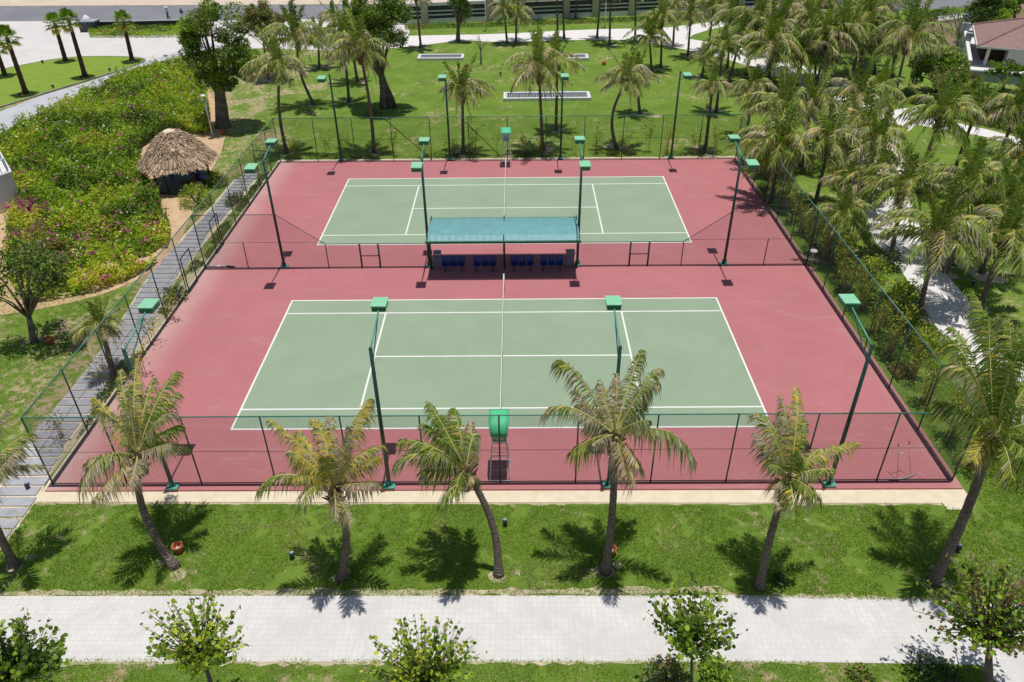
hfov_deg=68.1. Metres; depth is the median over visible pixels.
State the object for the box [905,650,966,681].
shrub
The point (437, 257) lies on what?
metal stand
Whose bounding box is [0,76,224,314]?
bed soil
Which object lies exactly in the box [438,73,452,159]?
floodlight pole
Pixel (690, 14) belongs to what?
coconut palm
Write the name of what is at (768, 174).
bamboo clump
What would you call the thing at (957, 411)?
bamboo clump
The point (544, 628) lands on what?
paved path
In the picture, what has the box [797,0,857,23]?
coconut palm
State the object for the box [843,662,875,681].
shrub
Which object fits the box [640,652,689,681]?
shrub
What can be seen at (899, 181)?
coconut palm
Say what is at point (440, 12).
perimeter wall
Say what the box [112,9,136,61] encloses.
fan palm
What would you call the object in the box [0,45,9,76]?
fan palm
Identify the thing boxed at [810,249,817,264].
bollard light
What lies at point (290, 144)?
bamboo clump
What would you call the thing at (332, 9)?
coconut palm
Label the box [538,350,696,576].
coconut palm
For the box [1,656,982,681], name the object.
grass
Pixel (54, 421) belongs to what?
bamboo clump
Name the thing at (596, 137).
bamboo clump
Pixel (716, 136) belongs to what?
bamboo clump
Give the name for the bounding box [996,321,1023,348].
shrub
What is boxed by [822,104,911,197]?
coconut palm
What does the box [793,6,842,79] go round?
coconut palm
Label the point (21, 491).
slab path
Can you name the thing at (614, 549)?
terracotta pot
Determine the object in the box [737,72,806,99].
ground cover
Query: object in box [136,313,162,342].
bamboo clump
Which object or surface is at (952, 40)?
dry field
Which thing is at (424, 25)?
ground cover
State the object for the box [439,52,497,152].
coconut palm
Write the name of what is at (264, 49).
coconut palm
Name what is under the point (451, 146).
bamboo clump
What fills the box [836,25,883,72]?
coconut palm
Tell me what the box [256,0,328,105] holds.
coconut palm
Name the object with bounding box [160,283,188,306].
shrub
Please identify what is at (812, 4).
coconut palm
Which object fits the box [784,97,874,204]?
coconut palm
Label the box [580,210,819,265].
divider fence
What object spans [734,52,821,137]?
coconut palm
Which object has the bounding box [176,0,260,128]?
leafy tree
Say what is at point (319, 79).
floodlight pole
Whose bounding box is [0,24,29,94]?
fan palm
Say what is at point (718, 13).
coconut palm
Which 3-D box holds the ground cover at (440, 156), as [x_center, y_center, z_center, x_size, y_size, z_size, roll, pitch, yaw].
[0.146,-15.156,61.205,34.028,0.463,1.588,0,34,0]
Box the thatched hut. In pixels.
[136,128,218,194]
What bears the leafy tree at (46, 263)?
on the ground at (414, 84)
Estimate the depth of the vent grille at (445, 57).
86.77 m
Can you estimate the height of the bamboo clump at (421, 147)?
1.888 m
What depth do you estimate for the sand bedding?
36.34 m
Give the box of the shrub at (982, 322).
[966,312,1011,337]
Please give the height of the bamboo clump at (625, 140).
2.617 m
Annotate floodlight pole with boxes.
[121,298,179,489]
[244,138,288,268]
[316,74,343,160]
[368,297,395,488]
[411,137,433,266]
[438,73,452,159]
[558,72,568,158]
[573,136,590,265]
[602,295,621,487]
[668,71,692,157]
[720,135,759,264]
[822,294,873,486]
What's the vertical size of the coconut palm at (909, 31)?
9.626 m
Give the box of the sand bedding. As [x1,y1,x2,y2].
[0,180,255,548]
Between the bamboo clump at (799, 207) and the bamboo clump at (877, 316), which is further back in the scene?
the bamboo clump at (799, 207)
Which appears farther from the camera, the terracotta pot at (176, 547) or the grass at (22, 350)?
the grass at (22, 350)
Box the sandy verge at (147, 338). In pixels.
[50,256,206,474]
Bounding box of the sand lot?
[0,0,561,5]
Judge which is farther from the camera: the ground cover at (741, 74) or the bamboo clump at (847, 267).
the ground cover at (741, 74)
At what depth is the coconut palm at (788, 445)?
23.94 m
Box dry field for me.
[920,9,1023,45]
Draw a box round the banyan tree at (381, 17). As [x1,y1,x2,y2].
[343,0,415,108]
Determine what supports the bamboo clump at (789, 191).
on the ground at (414, 84)
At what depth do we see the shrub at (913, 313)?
39.77 m
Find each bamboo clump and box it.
[31,402,64,440]
[83,348,110,391]
[125,343,151,373]
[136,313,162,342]
[155,285,176,321]
[233,165,250,189]
[282,128,297,158]
[317,129,334,155]
[338,134,349,153]
[371,134,382,155]
[386,127,398,154]
[413,135,428,157]
[442,134,457,154]
[465,113,483,151]
[492,123,501,146]
[519,133,528,154]
[535,128,547,149]
[591,122,601,152]
[618,127,633,154]
[642,114,655,151]
[662,121,675,154]
[690,125,704,153]
[712,121,721,154]
[763,159,782,188]
[771,164,793,197]
[774,176,795,208]
[787,178,808,223]
[794,199,811,235]
[816,223,838,263]
[827,226,859,280]
[836,251,869,293]
[850,267,884,311]
[867,291,899,332]
[882,300,923,356]
[902,322,941,381]
[912,344,955,407]
[944,383,974,441]
[962,411,1000,470]
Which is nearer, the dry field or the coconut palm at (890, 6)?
the coconut palm at (890, 6)
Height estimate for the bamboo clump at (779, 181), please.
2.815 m
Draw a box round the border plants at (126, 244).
[0,196,171,300]
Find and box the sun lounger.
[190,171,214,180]
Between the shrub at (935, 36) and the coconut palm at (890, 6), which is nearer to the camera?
the coconut palm at (890, 6)
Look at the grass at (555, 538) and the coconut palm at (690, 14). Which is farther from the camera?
the coconut palm at (690, 14)
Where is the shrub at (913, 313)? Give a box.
[874,293,921,328]
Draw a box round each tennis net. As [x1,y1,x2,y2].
[500,274,504,442]
[504,159,505,215]
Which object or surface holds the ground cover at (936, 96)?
on the ground at (414, 84)
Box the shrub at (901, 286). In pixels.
[885,278,922,304]
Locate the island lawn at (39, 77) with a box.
[0,56,143,105]
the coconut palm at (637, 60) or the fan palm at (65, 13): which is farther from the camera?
the fan palm at (65, 13)
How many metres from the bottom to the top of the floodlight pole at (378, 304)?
7.158 m
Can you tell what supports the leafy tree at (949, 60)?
on the ground at (414, 84)
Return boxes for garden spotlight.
[24,482,29,488]
[289,551,293,558]
[502,518,506,525]
[956,543,962,551]
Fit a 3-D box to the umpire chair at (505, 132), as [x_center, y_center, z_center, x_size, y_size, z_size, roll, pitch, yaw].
[-0.452,-15.072,58.635,0.860,2.861,1.361,0,34,0]
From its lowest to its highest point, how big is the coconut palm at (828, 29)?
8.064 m
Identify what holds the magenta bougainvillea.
on the bed soil at (179, 216)
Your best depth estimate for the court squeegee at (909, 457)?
30.19 m
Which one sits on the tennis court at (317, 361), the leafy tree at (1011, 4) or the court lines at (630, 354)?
the court lines at (630, 354)
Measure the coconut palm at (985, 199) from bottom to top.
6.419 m
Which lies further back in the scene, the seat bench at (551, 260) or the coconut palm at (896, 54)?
the coconut palm at (896, 54)
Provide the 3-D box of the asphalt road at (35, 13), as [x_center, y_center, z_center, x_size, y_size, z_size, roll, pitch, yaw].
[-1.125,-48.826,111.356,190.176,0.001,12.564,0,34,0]
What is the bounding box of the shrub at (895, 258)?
[874,244,905,274]
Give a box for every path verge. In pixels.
[0,586,932,599]
[35,502,941,505]
[60,661,963,666]
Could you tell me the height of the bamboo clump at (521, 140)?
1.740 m
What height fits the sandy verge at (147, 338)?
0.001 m
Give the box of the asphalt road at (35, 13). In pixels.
[0,0,1019,20]
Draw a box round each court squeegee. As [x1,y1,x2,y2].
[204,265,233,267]
[897,442,915,478]
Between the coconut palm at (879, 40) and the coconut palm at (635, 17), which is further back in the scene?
the coconut palm at (635, 17)
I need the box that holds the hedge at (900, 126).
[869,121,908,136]
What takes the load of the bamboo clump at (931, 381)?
on the ground at (414, 84)
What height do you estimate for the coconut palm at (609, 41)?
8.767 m
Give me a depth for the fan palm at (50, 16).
85.39 m
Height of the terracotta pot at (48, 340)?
0.360 m
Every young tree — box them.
[0,607,72,681]
[140,588,250,681]
[359,614,487,681]
[643,571,747,681]
[908,543,1023,681]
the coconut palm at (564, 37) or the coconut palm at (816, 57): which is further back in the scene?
the coconut palm at (564, 37)
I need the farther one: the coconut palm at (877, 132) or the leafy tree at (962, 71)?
the leafy tree at (962, 71)
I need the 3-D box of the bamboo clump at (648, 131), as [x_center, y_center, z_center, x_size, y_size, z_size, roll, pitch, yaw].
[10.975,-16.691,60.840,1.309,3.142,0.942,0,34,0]
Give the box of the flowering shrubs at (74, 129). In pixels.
[0,54,209,238]
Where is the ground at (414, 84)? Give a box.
[0,4,1023,681]
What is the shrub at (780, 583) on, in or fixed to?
on the ground at (414, 84)
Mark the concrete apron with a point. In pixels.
(954, 498)
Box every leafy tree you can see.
[0,239,69,344]
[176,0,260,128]
[242,0,288,73]
[447,0,473,41]
[906,44,969,90]
[928,65,980,94]
[983,8,1012,20]
[984,58,1023,90]
[994,0,1023,17]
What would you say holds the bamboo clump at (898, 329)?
on the ground at (414, 84)
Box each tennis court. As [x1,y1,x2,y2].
[233,298,765,428]
[318,177,689,244]
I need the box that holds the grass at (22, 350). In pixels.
[0,283,123,443]
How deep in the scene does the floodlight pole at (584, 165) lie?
42.83 m
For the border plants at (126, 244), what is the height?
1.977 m
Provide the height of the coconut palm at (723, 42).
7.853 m
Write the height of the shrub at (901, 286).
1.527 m
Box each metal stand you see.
[433,250,441,268]
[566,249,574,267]
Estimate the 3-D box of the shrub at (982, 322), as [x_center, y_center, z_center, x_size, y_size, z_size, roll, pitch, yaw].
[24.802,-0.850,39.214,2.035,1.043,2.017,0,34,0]
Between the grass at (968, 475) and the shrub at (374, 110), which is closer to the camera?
the grass at (968, 475)
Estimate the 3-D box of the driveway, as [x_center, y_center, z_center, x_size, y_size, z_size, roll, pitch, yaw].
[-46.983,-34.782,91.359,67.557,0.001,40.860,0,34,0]
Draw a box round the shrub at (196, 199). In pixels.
[178,181,215,211]
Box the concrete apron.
[34,156,966,509]
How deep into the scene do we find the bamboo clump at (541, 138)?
61.06 m
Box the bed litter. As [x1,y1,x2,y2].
[3,71,210,235]
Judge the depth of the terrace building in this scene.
52.78 m
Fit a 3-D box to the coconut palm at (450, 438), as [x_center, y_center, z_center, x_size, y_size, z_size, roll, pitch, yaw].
[-2.318,5.430,25.627,3.363,6.298,3.707,-13,36,-18]
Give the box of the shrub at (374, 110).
[365,107,383,115]
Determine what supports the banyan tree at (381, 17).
on the ground at (414, 84)
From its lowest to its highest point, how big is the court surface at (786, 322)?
0.090 m
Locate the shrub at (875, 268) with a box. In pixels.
[853,254,892,286]
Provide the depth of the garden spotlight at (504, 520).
28.49 m
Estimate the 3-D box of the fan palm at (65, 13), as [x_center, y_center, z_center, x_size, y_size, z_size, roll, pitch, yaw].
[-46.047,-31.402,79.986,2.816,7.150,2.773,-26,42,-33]
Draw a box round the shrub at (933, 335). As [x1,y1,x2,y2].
[899,323,946,356]
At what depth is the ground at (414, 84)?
32.34 m
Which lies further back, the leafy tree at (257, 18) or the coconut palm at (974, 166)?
the leafy tree at (257, 18)
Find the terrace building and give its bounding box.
[0,152,20,212]
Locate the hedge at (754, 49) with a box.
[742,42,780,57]
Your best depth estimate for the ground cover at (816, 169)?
58.01 m
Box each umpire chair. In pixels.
[488,409,510,480]
[501,127,511,165]
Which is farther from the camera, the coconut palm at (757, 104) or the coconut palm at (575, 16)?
the coconut palm at (575, 16)
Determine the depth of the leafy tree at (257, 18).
76.54 m
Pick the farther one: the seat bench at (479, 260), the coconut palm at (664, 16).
the coconut palm at (664, 16)
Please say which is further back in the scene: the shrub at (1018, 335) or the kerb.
the kerb
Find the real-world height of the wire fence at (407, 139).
3.530 m
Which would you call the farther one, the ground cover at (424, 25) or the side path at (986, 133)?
the ground cover at (424, 25)
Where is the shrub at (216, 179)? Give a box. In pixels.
[204,170,228,188]
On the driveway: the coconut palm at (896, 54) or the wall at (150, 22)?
the wall at (150, 22)
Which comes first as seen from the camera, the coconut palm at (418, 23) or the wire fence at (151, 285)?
the wire fence at (151, 285)
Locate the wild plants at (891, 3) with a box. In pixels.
[692,0,914,22]
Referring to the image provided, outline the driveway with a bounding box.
[0,19,408,67]
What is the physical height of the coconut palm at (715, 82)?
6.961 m
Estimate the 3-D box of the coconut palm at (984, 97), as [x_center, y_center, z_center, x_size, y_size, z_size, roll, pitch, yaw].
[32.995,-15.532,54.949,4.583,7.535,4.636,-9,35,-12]
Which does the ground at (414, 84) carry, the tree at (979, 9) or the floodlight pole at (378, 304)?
the tree at (979, 9)
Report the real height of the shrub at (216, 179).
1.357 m
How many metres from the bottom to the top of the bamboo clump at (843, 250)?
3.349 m
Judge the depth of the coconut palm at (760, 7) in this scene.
76.61 m
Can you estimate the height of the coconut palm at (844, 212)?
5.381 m
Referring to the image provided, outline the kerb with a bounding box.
[0,56,145,107]
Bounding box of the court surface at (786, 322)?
[44,158,962,491]
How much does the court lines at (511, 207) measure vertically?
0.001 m
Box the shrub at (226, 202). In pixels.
[222,191,248,207]
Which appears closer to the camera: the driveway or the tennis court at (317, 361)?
the tennis court at (317, 361)
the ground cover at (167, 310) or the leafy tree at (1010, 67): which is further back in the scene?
the leafy tree at (1010, 67)
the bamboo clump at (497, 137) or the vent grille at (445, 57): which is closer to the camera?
the bamboo clump at (497, 137)
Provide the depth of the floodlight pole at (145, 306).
28.21 m
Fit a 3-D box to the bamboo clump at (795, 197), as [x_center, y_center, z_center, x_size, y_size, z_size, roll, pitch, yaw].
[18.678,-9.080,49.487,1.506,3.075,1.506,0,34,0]
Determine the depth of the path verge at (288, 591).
26.20 m
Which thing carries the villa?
on the ground at (414, 84)
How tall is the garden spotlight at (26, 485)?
0.355 m
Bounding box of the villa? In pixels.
[958,4,1023,84]
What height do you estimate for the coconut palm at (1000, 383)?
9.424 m
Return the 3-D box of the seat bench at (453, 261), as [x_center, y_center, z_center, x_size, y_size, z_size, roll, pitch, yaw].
[-3.469,-4.566,44.915,1.373,0.840,0.578,0,34,0]
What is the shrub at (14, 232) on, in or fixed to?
on the bed soil at (179, 216)
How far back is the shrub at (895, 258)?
44.52 m
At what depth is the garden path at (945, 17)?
103.31 m
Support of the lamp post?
on the bed soil at (179, 216)
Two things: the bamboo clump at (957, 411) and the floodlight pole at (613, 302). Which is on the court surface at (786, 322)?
the floodlight pole at (613, 302)
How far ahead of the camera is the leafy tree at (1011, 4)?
98.17 m
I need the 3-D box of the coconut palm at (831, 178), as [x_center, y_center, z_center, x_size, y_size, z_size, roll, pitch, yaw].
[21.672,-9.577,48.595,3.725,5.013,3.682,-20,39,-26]
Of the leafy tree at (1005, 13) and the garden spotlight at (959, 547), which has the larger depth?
the leafy tree at (1005, 13)
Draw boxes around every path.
[0,173,257,537]
[0,595,1023,681]
[336,21,878,113]
[861,108,1023,423]
[918,119,1020,143]
[938,13,962,20]
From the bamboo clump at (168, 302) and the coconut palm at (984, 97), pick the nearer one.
the bamboo clump at (168, 302)
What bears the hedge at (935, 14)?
on the dry field
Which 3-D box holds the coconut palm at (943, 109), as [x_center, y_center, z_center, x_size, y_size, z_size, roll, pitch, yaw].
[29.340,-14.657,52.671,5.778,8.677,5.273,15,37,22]
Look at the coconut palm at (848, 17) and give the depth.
72.39 m
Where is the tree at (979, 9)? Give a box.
[960,0,1004,28]
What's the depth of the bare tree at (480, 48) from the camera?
83.94 m
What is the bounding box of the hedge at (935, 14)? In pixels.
[913,4,1018,24]
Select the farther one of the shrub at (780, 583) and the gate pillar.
the gate pillar
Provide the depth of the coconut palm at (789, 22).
74.48 m
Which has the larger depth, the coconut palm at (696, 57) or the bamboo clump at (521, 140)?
the coconut palm at (696, 57)
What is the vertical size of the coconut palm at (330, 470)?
6.550 m
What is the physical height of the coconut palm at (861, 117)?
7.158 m
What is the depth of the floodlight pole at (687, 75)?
57.42 m
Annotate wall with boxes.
[100,19,185,27]
[389,0,782,24]
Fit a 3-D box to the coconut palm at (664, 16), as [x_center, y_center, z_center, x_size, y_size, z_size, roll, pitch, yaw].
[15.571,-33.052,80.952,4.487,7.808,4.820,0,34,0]
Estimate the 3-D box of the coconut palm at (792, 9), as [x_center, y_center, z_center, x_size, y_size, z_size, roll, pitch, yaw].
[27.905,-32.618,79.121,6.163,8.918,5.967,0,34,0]
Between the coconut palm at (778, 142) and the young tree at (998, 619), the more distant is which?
the coconut palm at (778, 142)
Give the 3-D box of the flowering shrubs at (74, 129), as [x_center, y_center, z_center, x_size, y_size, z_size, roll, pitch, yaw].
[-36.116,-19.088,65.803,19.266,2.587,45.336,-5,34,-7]
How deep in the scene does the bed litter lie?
64.02 m
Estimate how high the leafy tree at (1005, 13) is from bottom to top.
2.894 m
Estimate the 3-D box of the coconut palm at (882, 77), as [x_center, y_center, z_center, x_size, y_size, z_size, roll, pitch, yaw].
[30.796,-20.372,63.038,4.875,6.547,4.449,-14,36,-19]
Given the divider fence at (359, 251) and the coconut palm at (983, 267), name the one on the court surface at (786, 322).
the divider fence at (359, 251)
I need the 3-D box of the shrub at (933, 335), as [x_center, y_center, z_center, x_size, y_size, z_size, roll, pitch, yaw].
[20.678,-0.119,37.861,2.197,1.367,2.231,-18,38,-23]
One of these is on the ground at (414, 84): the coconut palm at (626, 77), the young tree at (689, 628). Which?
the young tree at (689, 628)
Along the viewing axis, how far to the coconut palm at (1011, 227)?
38.12 m
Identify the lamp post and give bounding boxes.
[200,94,213,137]
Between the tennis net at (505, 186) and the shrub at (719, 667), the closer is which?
the shrub at (719, 667)
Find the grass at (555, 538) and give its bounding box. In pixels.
[0,502,1023,601]
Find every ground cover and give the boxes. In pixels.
[77,172,270,436]
[305,149,724,158]
[405,15,710,29]
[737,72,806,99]
[788,194,913,379]
[800,127,848,175]
[912,90,1023,133]
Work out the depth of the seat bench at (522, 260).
44.92 m
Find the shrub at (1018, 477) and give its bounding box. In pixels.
[976,444,1023,492]
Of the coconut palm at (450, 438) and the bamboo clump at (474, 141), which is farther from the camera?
the bamboo clump at (474, 141)
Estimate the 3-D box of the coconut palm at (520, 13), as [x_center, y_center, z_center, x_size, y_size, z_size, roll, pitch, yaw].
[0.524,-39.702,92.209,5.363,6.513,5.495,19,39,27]
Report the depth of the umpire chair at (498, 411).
29.57 m
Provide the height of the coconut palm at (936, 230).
7.808 m
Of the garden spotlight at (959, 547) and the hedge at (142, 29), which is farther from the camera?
the hedge at (142, 29)
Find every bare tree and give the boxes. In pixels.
[470,35,488,63]
[940,4,976,50]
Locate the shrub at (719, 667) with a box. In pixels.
[697,650,732,681]
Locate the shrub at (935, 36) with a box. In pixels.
[924,29,946,43]
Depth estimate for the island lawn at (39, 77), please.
83.27 m
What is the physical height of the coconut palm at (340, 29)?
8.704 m
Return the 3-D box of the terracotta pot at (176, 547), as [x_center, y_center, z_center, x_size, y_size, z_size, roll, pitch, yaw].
[-12.200,7.580,27.677,0.410,0.360,0.404,0,34,0]
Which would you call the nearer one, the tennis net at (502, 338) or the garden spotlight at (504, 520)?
the garden spotlight at (504, 520)
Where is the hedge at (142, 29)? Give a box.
[88,23,186,36]
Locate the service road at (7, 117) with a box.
[0,43,223,131]
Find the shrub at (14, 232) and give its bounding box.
[2,227,38,245]
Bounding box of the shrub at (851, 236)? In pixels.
[822,225,858,249]
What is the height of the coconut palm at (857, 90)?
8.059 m
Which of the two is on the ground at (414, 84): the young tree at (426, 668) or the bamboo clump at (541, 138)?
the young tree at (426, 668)
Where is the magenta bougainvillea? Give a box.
[4,193,56,247]
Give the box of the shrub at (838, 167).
[833,157,857,174]
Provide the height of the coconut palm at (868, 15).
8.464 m
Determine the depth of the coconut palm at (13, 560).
25.74 m
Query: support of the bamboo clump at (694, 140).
on the ground at (414, 84)
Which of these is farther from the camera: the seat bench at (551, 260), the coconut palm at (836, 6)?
the coconut palm at (836, 6)
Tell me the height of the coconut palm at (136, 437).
6.839 m
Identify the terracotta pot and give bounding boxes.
[43,335,52,344]
[171,541,182,553]
[612,544,616,556]
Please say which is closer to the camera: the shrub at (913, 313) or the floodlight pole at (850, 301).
the floodlight pole at (850, 301)
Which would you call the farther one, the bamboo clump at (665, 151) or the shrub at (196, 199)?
the bamboo clump at (665, 151)
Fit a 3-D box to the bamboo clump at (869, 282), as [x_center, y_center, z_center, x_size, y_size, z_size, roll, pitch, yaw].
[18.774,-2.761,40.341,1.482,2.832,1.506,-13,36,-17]
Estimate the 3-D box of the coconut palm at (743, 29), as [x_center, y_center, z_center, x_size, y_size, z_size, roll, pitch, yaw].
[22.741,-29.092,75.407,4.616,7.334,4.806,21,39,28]
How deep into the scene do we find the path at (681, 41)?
95.59 m
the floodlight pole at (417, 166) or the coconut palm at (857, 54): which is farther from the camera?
the coconut palm at (857, 54)
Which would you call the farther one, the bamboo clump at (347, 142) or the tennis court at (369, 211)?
the bamboo clump at (347, 142)
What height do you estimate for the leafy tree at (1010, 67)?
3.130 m
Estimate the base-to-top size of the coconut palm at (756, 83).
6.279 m
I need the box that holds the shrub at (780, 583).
[770,571,795,592]
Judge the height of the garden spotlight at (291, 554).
0.355 m
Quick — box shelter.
[425,215,580,269]
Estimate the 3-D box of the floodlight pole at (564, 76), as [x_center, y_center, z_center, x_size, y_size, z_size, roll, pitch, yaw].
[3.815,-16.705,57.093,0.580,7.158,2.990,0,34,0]
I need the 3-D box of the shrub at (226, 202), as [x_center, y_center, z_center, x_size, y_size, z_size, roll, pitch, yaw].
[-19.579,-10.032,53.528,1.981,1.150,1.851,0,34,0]
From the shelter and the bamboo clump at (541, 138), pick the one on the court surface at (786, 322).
the shelter
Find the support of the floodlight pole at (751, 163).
on the court surface at (786, 322)
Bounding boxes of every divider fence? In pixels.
[191,214,427,268]
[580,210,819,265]
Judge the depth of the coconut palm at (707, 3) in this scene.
85.87 m
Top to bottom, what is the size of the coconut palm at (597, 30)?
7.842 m
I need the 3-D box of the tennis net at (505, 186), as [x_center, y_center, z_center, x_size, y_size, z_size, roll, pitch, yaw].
[-0.494,-9.698,52.213,0.100,1.135,12.893,0,34,0]
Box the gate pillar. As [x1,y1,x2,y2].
[78,15,100,31]
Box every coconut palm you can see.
[0,409,47,569]
[68,297,127,375]
[76,357,190,571]
[238,25,307,153]
[239,0,285,79]
[254,398,387,582]
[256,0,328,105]
[301,15,334,68]
[317,0,343,52]
[317,8,350,102]
[320,0,358,81]
[320,4,390,152]
[390,401,504,578]
[399,0,432,47]
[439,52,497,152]
[487,0,520,43]
[489,0,536,42]
[499,25,579,150]
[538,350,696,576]
[539,30,585,130]
[549,0,558,34]
[555,0,565,39]
[574,0,576,18]
[593,44,653,148]
[595,0,615,38]
[595,0,620,44]
[619,49,659,113]
[622,8,672,71]
[630,0,646,41]
[638,0,678,68]
[656,0,688,46]
[673,0,709,56]
[688,42,718,77]
[689,62,734,150]
[693,0,729,48]
[698,21,748,112]
[707,0,744,69]
[717,9,763,82]
[719,0,785,75]
[723,95,824,203]
[726,59,779,133]
[734,10,803,90]
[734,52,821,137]
[746,387,860,591]
[747,0,805,80]
[763,13,840,85]
[766,0,806,61]
[769,0,826,30]
[772,61,840,166]
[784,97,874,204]
[788,0,836,69]
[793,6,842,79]
[796,3,868,86]
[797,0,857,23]
[799,180,875,259]
[819,82,900,166]
[819,148,878,208]
[820,0,884,87]
[820,11,867,82]
[820,54,900,141]
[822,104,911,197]
[828,136,893,229]
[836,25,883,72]
[842,0,897,76]
[842,0,902,61]
[852,142,951,256]
[855,55,918,110]
[863,12,905,72]
[866,0,957,95]
[868,174,999,315]
[869,18,915,77]
[890,64,986,176]
[907,130,1016,263]
[926,296,1023,587]
[941,172,1023,273]
[944,168,1023,310]
[946,75,1011,175]
[956,151,1023,273]
[973,119,1023,196]
[975,72,1023,181]
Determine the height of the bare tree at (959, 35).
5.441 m
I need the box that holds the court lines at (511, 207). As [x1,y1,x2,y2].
[317,176,691,244]
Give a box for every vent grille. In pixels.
[417,54,463,60]
[503,91,590,100]
[544,54,588,60]
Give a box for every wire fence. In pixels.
[20,412,979,484]
[21,118,280,482]
[272,114,742,161]
[735,114,976,478]
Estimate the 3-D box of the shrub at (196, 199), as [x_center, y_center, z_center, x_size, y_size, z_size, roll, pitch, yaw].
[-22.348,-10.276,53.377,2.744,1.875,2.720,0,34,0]
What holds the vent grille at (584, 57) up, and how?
on the ground at (414, 84)
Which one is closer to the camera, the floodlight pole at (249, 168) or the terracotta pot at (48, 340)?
the terracotta pot at (48, 340)
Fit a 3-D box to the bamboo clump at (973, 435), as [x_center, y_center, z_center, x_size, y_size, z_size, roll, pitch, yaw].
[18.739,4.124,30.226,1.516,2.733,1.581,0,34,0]
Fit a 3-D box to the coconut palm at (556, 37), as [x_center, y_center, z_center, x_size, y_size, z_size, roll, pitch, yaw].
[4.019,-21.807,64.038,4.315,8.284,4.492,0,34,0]
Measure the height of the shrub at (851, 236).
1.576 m
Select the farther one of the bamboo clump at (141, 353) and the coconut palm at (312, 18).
the coconut palm at (312, 18)
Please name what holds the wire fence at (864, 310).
on the court surface at (786, 322)
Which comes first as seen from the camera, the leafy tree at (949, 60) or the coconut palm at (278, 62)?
the coconut palm at (278, 62)
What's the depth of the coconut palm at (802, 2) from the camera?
82.35 m
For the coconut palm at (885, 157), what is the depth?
47.03 m
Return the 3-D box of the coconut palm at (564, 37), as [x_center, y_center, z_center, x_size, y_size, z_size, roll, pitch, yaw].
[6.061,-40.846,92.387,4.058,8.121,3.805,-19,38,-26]
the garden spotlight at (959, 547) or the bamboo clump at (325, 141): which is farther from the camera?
the bamboo clump at (325, 141)
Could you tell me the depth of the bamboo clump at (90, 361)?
35.07 m
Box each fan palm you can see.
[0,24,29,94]
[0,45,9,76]
[44,11,68,61]
[54,7,88,77]
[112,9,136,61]
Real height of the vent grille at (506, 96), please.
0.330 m
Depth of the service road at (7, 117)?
75.13 m
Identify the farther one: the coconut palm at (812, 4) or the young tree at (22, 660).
the coconut palm at (812, 4)
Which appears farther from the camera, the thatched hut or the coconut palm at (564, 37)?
the coconut palm at (564, 37)
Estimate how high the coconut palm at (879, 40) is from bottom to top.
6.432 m
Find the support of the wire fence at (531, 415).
on the court surface at (786, 322)
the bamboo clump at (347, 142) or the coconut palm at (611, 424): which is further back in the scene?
the bamboo clump at (347, 142)
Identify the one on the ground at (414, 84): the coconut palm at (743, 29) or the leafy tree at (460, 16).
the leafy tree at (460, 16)
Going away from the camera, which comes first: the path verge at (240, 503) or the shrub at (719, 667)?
the shrub at (719, 667)
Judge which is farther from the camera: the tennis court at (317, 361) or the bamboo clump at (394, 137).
the bamboo clump at (394, 137)
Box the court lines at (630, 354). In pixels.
[230,297,767,429]
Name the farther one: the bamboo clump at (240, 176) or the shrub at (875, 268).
the bamboo clump at (240, 176)
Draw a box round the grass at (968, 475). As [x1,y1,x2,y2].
[821,271,1023,525]
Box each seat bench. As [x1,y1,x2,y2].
[442,255,464,271]
[473,255,495,271]
[511,255,533,271]
[540,255,562,271]
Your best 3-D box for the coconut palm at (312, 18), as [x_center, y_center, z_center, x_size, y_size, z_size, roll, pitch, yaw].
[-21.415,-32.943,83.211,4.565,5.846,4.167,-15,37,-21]

